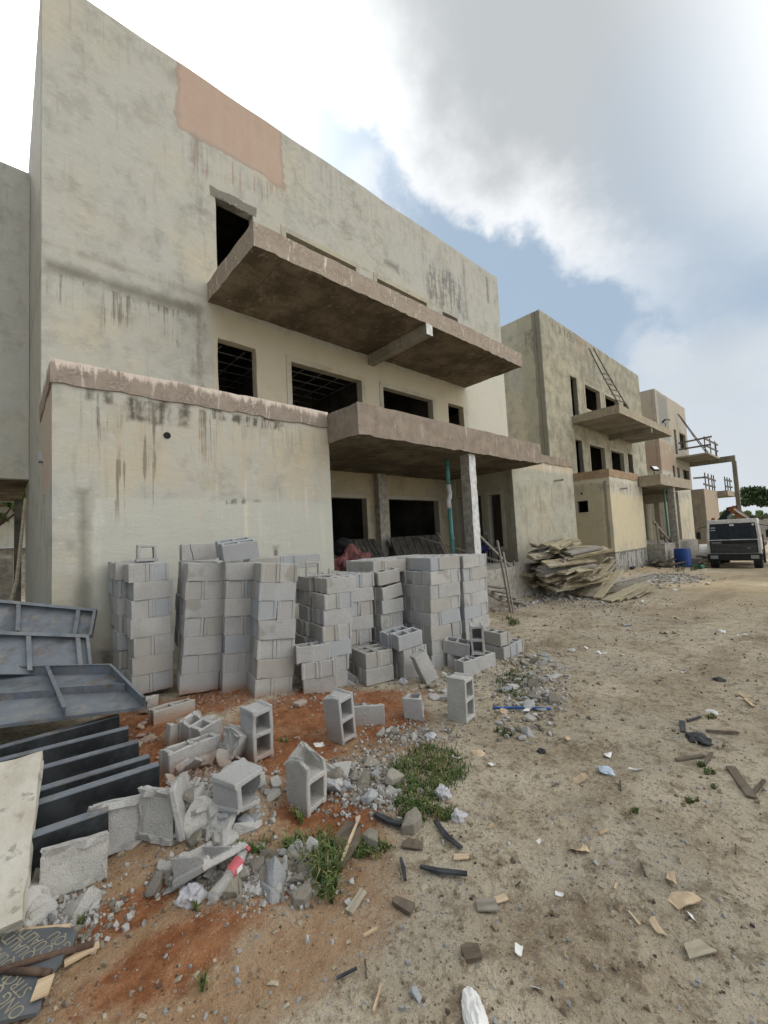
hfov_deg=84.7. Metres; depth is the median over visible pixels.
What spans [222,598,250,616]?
concrete block
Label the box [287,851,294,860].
rubble piece
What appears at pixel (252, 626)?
concrete block
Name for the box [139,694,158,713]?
broken block
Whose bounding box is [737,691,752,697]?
litter scrap
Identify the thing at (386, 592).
concrete block
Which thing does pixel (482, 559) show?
concrete block
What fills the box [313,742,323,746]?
litter scrap
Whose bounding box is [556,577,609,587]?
plank
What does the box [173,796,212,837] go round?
rubble piece
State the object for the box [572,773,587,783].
litter scrap
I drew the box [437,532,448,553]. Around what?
timber prop
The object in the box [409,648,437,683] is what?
concrete block
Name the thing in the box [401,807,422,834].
rubble piece
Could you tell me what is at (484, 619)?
concrete block
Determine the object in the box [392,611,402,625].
concrete block
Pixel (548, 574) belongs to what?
plank
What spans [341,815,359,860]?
wood splinter
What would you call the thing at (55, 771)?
steel joist
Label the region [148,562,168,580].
concrete block
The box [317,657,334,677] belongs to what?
concrete block
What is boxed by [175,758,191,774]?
block shard
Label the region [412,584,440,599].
concrete block
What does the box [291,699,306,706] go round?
rubble piece
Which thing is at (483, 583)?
concrete block
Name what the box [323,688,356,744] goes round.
concrete block
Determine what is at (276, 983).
wood chips
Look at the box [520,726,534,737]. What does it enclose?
rubble piece
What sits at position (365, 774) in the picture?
rubble piece
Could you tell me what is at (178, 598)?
concrete block
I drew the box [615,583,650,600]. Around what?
plank
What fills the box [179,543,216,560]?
concrete block
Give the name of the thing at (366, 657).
concrete block
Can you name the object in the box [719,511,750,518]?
tree
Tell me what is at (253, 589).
concrete block
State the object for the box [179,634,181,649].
concrete block
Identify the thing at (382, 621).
concrete block
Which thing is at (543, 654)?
rubble piece
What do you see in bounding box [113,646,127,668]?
concrete block
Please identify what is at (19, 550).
timber pole
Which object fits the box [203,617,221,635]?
concrete block
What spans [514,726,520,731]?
rubble piece
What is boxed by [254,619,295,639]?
concrete block
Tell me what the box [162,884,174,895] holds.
rubble piece
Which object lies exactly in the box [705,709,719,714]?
litter scrap
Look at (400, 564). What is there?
concrete block
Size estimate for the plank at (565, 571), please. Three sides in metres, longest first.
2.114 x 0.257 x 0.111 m
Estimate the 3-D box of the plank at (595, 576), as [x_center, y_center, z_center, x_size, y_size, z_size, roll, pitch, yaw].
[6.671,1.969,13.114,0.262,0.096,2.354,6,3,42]
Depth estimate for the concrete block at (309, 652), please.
5.05 m
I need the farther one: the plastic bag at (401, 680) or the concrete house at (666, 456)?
the concrete house at (666, 456)
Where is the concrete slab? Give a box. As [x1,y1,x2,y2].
[0,751,42,935]
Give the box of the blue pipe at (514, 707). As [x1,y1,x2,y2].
[493,706,550,709]
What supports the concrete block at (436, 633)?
on the concrete block at (434, 648)
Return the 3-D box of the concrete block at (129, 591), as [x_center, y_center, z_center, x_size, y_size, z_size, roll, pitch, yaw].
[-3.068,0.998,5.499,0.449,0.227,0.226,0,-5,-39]
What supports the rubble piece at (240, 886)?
on the ground at (738, 595)
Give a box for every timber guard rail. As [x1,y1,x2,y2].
[678,436,717,455]
[693,473,732,490]
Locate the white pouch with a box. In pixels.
[461,986,488,1023]
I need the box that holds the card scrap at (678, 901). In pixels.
[667,891,701,910]
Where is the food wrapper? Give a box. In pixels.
[497,708,507,714]
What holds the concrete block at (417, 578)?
on the concrete block
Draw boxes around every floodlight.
[650,466,659,473]
[662,419,669,426]
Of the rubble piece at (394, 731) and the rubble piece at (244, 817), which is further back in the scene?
the rubble piece at (394, 731)
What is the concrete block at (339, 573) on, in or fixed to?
on the concrete block
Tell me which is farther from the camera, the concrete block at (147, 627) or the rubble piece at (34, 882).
the concrete block at (147, 627)
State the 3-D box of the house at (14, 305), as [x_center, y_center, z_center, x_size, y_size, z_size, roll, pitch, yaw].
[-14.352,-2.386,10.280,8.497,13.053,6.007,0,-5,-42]
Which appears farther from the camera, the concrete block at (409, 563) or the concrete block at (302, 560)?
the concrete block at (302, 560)
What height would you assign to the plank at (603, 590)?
0.594 m
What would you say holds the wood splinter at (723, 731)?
on the ground at (738, 595)
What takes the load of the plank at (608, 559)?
on the ground at (738, 595)
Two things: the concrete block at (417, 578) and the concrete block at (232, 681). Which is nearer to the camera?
the concrete block at (232, 681)
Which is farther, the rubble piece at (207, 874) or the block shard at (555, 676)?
the block shard at (555, 676)
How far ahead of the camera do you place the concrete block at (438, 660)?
5.92 m
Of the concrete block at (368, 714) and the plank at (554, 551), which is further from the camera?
the plank at (554, 551)
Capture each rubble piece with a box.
[23,893,57,926]
[25,883,48,913]
[29,880,39,885]
[30,868,40,879]
[48,909,57,923]
[60,886,101,920]
[144,869,163,897]
[150,736,157,742]
[156,859,170,871]
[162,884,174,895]
[164,869,172,884]
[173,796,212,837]
[184,830,190,840]
[187,789,209,814]
[201,829,205,837]
[201,866,217,878]
[204,828,212,842]
[206,812,218,828]
[211,873,238,898]
[217,828,238,845]
[232,819,261,835]
[236,813,252,822]
[238,866,248,881]
[238,878,242,896]
[248,856,263,875]
[249,812,261,822]
[259,848,279,859]
[260,882,280,904]
[264,857,293,867]
[265,856,285,888]
[277,882,282,892]
[278,848,286,856]
[282,855,287,869]
[286,875,303,883]
[287,839,303,860]
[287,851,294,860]
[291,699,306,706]
[291,883,312,908]
[296,851,317,876]
[302,836,321,853]
[326,763,333,770]
[327,766,343,778]
[327,778,340,791]
[332,761,350,779]
[334,778,343,787]
[349,769,357,779]
[355,776,366,784]
[356,769,370,789]
[360,788,377,804]
[362,828,376,849]
[364,757,379,766]
[371,767,378,778]
[376,727,384,736]
[378,786,384,796]
[384,768,403,785]
[387,785,396,794]
[390,726,398,735]
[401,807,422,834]
[409,984,421,1002]
[410,732,417,739]
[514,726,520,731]
[519,659,529,665]
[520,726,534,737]
[527,678,537,688]
[528,657,538,663]
[536,677,545,682]
[539,651,546,656]
[540,659,547,665]
[548,691,559,704]
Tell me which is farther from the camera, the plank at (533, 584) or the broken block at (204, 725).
the plank at (533, 584)
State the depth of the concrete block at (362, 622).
5.86 m
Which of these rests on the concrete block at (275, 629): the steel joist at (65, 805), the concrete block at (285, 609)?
the concrete block at (285, 609)
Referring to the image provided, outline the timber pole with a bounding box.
[10,498,27,600]
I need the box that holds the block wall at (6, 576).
[0,559,12,599]
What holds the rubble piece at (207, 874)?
on the ground at (738, 595)
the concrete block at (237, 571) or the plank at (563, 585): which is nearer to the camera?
the concrete block at (237, 571)
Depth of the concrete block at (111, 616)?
6.05 m
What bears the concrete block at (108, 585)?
on the concrete block at (111, 601)
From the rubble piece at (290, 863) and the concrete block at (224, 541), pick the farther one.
the concrete block at (224, 541)
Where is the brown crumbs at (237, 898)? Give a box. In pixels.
[23,566,713,954]
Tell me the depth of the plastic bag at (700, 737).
3.53 m
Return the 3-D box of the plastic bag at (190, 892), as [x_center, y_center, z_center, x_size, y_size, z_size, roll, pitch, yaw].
[-0.954,1.905,2.106,0.136,0.104,0.123,-2,-4,-10]
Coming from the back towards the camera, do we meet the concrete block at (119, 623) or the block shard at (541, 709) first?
the concrete block at (119, 623)
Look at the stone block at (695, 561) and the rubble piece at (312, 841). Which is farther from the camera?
the stone block at (695, 561)
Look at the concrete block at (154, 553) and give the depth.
5.61 m
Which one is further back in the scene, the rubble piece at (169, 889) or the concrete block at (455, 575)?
the concrete block at (455, 575)
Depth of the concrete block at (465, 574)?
6.45 m
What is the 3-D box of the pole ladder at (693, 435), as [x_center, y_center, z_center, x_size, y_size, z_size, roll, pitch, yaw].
[27.765,-6.836,37.659,3.152,4.014,0.402,-3,-4,-5]
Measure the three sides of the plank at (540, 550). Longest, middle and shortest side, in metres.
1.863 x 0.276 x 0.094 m
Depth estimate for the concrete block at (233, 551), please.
5.40 m
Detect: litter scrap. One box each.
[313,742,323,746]
[471,749,484,756]
[515,942,522,955]
[555,891,563,896]
[568,842,589,852]
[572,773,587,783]
[604,752,611,757]
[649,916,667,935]
[665,871,677,885]
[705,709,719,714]
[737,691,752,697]
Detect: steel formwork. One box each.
[0,599,97,637]
[0,631,91,674]
[0,664,145,727]
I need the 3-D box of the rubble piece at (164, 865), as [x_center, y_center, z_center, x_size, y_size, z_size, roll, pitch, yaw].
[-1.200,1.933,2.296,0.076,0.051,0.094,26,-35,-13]
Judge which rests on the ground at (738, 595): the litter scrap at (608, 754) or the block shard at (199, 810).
the litter scrap at (608, 754)
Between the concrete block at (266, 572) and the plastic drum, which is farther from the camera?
the plastic drum
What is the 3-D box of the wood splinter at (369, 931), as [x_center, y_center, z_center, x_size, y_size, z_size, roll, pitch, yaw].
[-0.062,1.873,1.881,0.067,0.010,0.009,-1,-4,-24]
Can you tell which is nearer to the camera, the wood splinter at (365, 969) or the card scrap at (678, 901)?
the wood splinter at (365, 969)
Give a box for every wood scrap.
[30,973,54,1001]
[345,887,366,914]
[494,894,508,902]
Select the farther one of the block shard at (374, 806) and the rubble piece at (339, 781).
the rubble piece at (339, 781)
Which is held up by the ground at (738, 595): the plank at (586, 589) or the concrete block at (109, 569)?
the plank at (586, 589)
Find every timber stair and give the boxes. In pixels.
[480,535,527,612]
[652,520,672,554]
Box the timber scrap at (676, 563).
[667,561,685,565]
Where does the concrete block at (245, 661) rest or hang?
on the concrete block
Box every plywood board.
[0,926,76,976]
[0,976,41,1023]
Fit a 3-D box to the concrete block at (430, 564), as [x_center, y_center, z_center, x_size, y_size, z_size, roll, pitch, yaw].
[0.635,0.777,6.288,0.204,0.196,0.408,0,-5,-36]
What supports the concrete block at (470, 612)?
on the concrete block at (484, 619)
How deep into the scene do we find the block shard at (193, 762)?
3.21 m
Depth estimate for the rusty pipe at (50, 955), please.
1.80 m
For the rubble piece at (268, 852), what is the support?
on the ground at (738, 595)
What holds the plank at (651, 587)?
on the ground at (738, 595)
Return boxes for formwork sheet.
[349,539,384,557]
[390,535,444,555]
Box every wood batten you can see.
[18,923,71,930]
[64,941,99,967]
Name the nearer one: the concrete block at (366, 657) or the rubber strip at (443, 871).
the rubber strip at (443, 871)
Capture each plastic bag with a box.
[176,882,206,909]
[398,677,407,683]
[425,732,436,739]
[434,783,451,800]
[450,807,467,822]
[536,747,545,753]
[597,766,614,775]
[685,732,712,745]
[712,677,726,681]
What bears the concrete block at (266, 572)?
on the concrete block at (253, 589)
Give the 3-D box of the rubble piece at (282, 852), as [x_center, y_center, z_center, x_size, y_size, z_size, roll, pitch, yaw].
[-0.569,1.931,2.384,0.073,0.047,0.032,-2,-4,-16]
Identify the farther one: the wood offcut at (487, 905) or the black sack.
the black sack
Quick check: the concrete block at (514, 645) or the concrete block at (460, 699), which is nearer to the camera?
the concrete block at (460, 699)
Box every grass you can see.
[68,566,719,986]
[75,564,716,991]
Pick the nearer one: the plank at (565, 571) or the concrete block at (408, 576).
the concrete block at (408, 576)
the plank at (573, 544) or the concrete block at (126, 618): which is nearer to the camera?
the concrete block at (126, 618)
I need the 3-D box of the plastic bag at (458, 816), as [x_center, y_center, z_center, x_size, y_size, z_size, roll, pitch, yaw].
[0.465,1.921,2.656,0.091,0.074,0.096,0,-5,-34]
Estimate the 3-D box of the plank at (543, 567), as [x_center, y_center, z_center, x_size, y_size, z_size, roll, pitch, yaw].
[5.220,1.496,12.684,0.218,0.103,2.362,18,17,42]
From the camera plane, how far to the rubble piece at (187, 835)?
2.44 m
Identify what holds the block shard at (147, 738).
on the ground at (738, 595)
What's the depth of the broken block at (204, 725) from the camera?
3.76 m
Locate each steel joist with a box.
[0,714,119,757]
[0,726,128,764]
[30,806,108,878]
[35,761,159,829]
[39,754,149,798]
[41,739,138,785]
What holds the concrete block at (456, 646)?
on the concrete block at (450, 658)
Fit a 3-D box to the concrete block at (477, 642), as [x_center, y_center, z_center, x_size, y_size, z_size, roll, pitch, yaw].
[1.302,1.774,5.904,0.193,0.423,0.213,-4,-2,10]
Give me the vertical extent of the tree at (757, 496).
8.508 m
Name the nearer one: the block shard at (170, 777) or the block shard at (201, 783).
the block shard at (201, 783)
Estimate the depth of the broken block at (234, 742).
3.45 m
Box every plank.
[326,820,360,869]
[522,572,536,576]
[527,552,561,559]
[527,556,544,562]
[527,578,539,587]
[528,547,549,553]
[529,542,545,546]
[531,538,564,547]
[535,563,597,573]
[536,565,576,577]
[536,575,584,586]
[537,565,547,569]
[538,571,592,582]
[540,538,580,546]
[540,556,595,567]
[546,580,589,591]
[548,548,561,553]
[550,537,572,549]
[550,545,591,549]
[551,578,580,584]
[555,578,571,587]
[556,563,587,574]
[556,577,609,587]
[559,542,581,552]
[559,546,612,559]
[559,572,579,579]
[564,546,602,554]
[570,566,601,572]
[571,557,609,595]
[578,560,614,596]
[581,571,612,580]
[585,564,615,597]
[592,557,613,570]
[593,570,623,598]
[601,583,645,601]
[606,577,650,593]
[613,572,656,584]
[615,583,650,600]
[624,587,648,599]
[633,585,656,597]
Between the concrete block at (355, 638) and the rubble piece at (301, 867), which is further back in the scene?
the concrete block at (355, 638)
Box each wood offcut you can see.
[391,895,414,914]
[454,853,468,859]
[461,942,481,962]
[475,898,498,911]
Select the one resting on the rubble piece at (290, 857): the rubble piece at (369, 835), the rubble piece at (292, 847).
the rubble piece at (292, 847)
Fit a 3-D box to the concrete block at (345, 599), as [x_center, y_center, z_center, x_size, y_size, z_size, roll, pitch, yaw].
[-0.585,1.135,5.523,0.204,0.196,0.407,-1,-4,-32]
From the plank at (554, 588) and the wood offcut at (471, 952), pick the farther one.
the plank at (554, 588)
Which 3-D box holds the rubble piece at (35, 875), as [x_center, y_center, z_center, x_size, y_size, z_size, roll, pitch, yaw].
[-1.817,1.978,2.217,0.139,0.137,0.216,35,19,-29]
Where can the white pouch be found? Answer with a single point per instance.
(473, 1011)
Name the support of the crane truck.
on the ground at (738, 595)
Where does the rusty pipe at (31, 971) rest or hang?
on the plywood board at (15, 946)
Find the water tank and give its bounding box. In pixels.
[699,544,707,562]
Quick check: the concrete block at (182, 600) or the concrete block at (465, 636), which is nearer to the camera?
the concrete block at (182, 600)
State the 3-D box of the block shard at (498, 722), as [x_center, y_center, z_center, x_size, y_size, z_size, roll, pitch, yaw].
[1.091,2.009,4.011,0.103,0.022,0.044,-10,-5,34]
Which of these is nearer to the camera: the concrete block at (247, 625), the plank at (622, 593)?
the concrete block at (247, 625)
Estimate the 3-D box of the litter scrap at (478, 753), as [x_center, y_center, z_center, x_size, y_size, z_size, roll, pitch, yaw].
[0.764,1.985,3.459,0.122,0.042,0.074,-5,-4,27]
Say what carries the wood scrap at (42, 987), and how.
on the plywood board at (16, 994)
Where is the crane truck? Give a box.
[696,505,767,567]
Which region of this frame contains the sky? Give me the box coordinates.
[0,0,767,514]
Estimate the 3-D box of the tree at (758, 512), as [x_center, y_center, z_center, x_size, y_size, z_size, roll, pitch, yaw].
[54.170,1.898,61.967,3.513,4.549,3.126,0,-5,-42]
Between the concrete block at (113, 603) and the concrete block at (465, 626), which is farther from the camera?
the concrete block at (465, 626)
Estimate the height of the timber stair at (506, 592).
2.046 m
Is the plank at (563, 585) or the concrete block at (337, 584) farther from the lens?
the plank at (563, 585)
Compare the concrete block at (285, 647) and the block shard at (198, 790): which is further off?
the concrete block at (285, 647)
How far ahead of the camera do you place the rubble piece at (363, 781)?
3.05 m
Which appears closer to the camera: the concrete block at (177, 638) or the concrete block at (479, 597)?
the concrete block at (177, 638)
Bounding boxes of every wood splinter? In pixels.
[336,966,357,978]
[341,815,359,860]
[350,984,351,1003]
[363,927,376,935]
[364,959,366,979]
[372,985,381,1013]
[579,892,586,902]
[599,828,608,833]
[628,910,640,925]
[640,862,646,877]
[674,753,704,761]
[679,720,686,731]
[686,715,701,720]
[704,752,713,765]
[706,729,738,734]
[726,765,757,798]
[743,697,754,706]
[753,778,766,794]
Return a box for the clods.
[14,597,767,1023]
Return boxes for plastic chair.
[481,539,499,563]
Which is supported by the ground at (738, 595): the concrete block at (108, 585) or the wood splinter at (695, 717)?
the wood splinter at (695, 717)
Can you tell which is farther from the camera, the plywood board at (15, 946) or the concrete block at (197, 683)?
the concrete block at (197, 683)
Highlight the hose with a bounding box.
[692,563,704,567]
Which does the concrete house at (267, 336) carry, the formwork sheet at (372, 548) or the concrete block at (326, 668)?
the formwork sheet at (372, 548)
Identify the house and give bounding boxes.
[0,161,29,600]
[0,503,24,588]
[25,0,578,664]
[500,310,699,572]
[640,389,741,545]
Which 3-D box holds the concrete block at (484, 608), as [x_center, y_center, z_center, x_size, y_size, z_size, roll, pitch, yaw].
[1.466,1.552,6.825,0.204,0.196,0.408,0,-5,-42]
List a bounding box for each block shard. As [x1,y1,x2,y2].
[25,894,59,919]
[137,723,144,728]
[143,734,154,743]
[164,773,175,781]
[168,875,173,881]
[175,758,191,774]
[176,766,199,776]
[182,786,195,803]
[185,757,202,770]
[186,784,204,808]
[187,829,201,846]
[191,805,208,815]
[192,878,208,885]
[194,777,200,785]
[196,782,207,786]
[198,754,209,766]
[207,802,218,819]
[208,750,216,765]
[210,872,222,898]
[212,830,219,844]
[214,812,235,833]
[215,748,231,767]
[217,812,228,819]
[258,866,265,881]
[260,771,266,787]
[267,788,280,801]
[269,775,281,788]
[303,877,315,884]
[343,780,351,788]
[372,803,376,811]
[428,694,440,700]
[441,691,446,698]
[494,721,503,724]
[498,686,511,692]
[506,684,519,687]
[518,735,525,740]
[523,699,534,709]
[524,713,536,720]
[527,693,541,699]
[531,688,541,692]
[534,708,545,711]
[546,673,559,678]
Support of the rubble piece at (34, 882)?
on the ground at (738, 595)
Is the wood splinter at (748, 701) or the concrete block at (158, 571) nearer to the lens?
the wood splinter at (748, 701)
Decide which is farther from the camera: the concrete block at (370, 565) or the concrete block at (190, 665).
the concrete block at (370, 565)
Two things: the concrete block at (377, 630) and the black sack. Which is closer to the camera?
the concrete block at (377, 630)
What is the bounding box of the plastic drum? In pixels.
[674,548,691,567]
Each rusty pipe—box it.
[0,940,94,973]
[6,967,52,976]
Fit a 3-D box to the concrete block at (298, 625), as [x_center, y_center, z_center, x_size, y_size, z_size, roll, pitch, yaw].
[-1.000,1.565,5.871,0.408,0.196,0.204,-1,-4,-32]
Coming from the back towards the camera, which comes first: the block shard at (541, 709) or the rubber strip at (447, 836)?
the block shard at (541, 709)
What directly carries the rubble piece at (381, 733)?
on the ground at (738, 595)
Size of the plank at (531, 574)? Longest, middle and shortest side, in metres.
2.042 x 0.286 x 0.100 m
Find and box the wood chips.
[48,595,766,1023]
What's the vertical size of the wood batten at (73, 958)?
0.015 m
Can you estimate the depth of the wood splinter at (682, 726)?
3.81 m
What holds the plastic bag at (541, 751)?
on the ground at (738, 595)
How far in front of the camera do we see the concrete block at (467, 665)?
5.58 m
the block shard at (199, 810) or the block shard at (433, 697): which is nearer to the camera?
the block shard at (199, 810)
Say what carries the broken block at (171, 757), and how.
on the ground at (738, 595)
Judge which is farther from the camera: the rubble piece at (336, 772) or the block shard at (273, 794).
the rubble piece at (336, 772)
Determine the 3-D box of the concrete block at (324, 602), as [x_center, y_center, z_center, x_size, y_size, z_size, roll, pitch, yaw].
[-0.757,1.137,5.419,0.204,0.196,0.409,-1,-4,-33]
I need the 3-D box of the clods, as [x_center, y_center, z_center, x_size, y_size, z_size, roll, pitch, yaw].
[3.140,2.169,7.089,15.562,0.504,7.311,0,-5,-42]
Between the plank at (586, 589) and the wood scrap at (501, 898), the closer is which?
the wood scrap at (501, 898)
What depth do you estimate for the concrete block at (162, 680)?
5.22 m
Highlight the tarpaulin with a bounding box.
[334,544,370,570]
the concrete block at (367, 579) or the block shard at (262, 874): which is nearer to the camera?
the block shard at (262, 874)
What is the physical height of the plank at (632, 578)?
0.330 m
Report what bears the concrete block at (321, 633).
on the concrete block at (340, 647)
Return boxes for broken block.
[39,831,108,895]
[88,794,142,854]
[134,784,178,845]
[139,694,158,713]
[148,698,194,725]
[159,732,221,775]
[163,723,178,746]
[168,771,190,841]
[170,840,248,889]
[178,709,215,741]
[187,716,223,739]
[211,758,262,814]
[218,723,247,759]
[305,561,332,576]
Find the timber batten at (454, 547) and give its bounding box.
[418,536,502,561]
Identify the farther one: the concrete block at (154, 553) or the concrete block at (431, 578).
the concrete block at (431, 578)
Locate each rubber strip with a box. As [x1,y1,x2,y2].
[374,812,401,827]
[399,857,406,880]
[420,864,466,875]
[433,819,462,849]
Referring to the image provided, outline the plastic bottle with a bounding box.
[225,845,250,875]
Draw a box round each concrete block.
[108,561,129,577]
[108,577,109,592]
[109,593,113,609]
[110,578,113,594]
[110,608,112,625]
[112,561,153,580]
[112,629,115,645]
[113,580,127,597]
[113,596,114,611]
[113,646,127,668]
[114,612,126,632]
[114,631,127,650]
[115,597,127,615]
[116,666,127,677]
[124,563,148,582]
[125,617,129,634]
[126,599,151,619]
[127,615,170,639]
[127,636,153,657]
[127,670,152,693]
[128,583,130,599]
[128,653,129,671]
[130,579,172,600]
[130,651,172,676]
[135,544,157,561]
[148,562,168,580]
[151,597,171,617]
[152,669,172,691]
[154,632,173,653]
[174,626,179,647]
[175,593,181,612]
[175,610,177,625]
[176,668,179,687]
[177,612,180,627]
[177,671,218,694]
[178,561,199,578]
[178,650,201,675]
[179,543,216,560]
[179,578,182,594]
[179,615,203,637]
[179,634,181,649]
[180,580,204,599]
[181,598,183,614]
[181,634,222,656]
[183,563,185,579]
[183,599,222,618]
[184,563,222,581]
[198,561,216,562]
[201,653,220,672]
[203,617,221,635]
[204,581,222,598]
[215,537,251,559]
[219,538,258,562]
[219,670,248,692]
[220,651,241,673]
[222,562,261,580]
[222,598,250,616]
[222,616,243,635]
[222,633,250,654]
[223,580,243,598]
[240,700,273,763]
[242,652,249,670]
[243,616,250,633]
[244,580,253,597]
[246,557,278,562]
[246,671,273,698]
[249,653,253,674]
[250,635,275,659]
[251,581,257,599]
[251,598,276,620]
[251,616,254,636]
[253,563,279,582]
[253,657,294,679]
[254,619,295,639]
[255,582,295,600]
[265,556,282,562]
[274,676,292,693]
[276,563,297,581]
[276,601,294,619]
[276,638,294,657]
[279,555,295,563]
[285,741,326,817]
[294,641,329,663]
[294,661,299,677]
[295,590,298,603]
[295,632,309,643]
[296,553,320,567]
[296,573,316,589]
[296,618,302,633]
[298,576,321,591]
[299,590,304,604]
[299,604,311,621]
[299,662,318,679]
[301,620,311,636]
[301,675,336,693]
[304,591,314,605]
[310,622,337,642]
[311,607,317,623]
[312,592,338,610]
[314,575,347,592]
[315,638,351,657]
[317,607,352,626]
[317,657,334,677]
[320,576,355,593]
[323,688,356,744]
[327,571,350,574]
[335,654,348,672]
[335,670,347,686]
[337,573,361,587]
[337,622,351,639]
[338,592,352,608]
[346,560,366,571]
[346,660,352,673]
[347,671,358,685]
[349,642,369,659]
[351,572,373,586]
[351,614,373,630]
[351,630,358,645]
[352,586,373,602]
[352,602,359,616]
[352,646,379,669]
[352,663,359,678]
[354,702,384,725]
[358,628,371,643]
[359,560,383,571]
[359,600,372,615]
[359,664,393,685]
[366,643,392,666]
[370,567,399,585]
[370,639,379,644]
[373,582,402,601]
[373,613,391,627]
[374,597,403,614]
[374,624,403,640]
[379,559,405,571]
[379,625,406,648]
[389,627,422,651]
[391,647,414,664]
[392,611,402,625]
[395,662,417,678]
[397,557,418,570]
[399,570,407,582]
[401,583,411,596]
[402,609,412,623]
[402,692,424,720]
[403,596,412,609]
[404,570,412,583]
[405,623,412,627]
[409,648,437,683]
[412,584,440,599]
[412,598,421,611]
[412,611,440,627]
[413,557,440,571]
[413,571,423,584]
[413,624,421,629]
[415,644,426,651]
[421,570,450,585]
[421,597,450,613]
[422,624,451,641]
[422,639,442,655]
[428,653,446,667]
[439,555,459,569]
[440,582,460,597]
[441,608,460,624]
[442,635,460,651]
[443,636,470,656]
[446,653,461,666]
[446,672,475,723]
[448,569,460,582]
[450,595,459,609]
[450,621,461,636]
[454,656,480,673]
[458,568,471,580]
[459,554,478,568]
[459,554,485,566]
[459,604,480,619]
[460,579,479,593]
[460,593,472,606]
[461,618,472,632]
[461,632,469,639]
[465,650,495,670]
[469,622,484,655]
[471,566,486,579]
[472,590,487,604]
[473,614,489,627]
[479,578,486,590]
[481,602,487,615]
[484,628,509,646]
[485,643,512,659]
[510,637,523,652]
[510,641,518,655]
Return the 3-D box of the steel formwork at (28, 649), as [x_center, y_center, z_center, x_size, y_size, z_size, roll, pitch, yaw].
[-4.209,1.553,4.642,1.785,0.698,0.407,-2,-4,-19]
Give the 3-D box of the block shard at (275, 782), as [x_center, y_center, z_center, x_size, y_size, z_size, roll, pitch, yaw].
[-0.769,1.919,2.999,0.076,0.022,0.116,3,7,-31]
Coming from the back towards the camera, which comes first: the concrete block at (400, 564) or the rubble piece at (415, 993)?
the concrete block at (400, 564)
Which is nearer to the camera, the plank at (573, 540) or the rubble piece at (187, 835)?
the rubble piece at (187, 835)
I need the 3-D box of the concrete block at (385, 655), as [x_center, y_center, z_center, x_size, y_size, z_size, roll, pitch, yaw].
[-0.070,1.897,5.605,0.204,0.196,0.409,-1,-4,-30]
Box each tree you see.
[0,487,25,525]
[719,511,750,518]
[740,485,767,507]
[744,510,763,517]
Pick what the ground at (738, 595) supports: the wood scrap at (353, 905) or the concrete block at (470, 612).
the wood scrap at (353, 905)
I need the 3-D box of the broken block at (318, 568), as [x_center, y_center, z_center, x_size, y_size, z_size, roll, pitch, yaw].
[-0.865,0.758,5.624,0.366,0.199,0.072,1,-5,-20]
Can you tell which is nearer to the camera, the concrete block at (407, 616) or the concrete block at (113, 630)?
the concrete block at (113, 630)
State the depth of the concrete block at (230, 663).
5.18 m
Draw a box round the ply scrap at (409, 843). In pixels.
[401,837,422,849]
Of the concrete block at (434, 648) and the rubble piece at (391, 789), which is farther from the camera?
the concrete block at (434, 648)
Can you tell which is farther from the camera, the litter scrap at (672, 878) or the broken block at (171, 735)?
the broken block at (171, 735)
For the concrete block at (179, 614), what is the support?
on the concrete block
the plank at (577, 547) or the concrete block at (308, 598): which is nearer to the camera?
the concrete block at (308, 598)
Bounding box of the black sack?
[333,537,349,555]
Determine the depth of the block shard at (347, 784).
3.02 m
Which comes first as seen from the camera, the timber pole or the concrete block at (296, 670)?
the concrete block at (296, 670)
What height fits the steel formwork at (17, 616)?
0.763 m
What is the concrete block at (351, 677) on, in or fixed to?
on the ground at (738, 595)
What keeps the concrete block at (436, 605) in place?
on the concrete block at (450, 616)
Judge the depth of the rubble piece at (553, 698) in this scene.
4.47 m
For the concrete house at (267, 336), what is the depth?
9.33 m
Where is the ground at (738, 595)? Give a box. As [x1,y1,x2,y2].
[0,541,767,1023]
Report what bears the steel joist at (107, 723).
on the ground at (738, 595)
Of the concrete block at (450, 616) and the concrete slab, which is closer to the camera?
the concrete slab
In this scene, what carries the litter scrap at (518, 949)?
on the ground at (738, 595)
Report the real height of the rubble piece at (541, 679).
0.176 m
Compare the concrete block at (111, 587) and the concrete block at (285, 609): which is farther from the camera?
the concrete block at (111, 587)
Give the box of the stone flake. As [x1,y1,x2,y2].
[684,939,716,959]
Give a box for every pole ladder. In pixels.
[588,348,628,408]
[677,414,708,452]
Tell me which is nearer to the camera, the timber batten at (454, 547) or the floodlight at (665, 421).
the timber batten at (454, 547)
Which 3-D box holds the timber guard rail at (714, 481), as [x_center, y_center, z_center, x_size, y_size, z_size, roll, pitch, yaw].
[27.623,-2.400,35.038,8.098,1.450,0.687,0,-4,-34]
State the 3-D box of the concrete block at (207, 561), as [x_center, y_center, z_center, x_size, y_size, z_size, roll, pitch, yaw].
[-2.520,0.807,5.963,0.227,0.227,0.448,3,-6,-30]
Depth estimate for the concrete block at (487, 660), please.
5.82 m
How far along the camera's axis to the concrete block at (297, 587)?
5.97 m
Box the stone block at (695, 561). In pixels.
[691,558,701,564]
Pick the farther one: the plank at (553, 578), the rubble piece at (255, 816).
the plank at (553, 578)

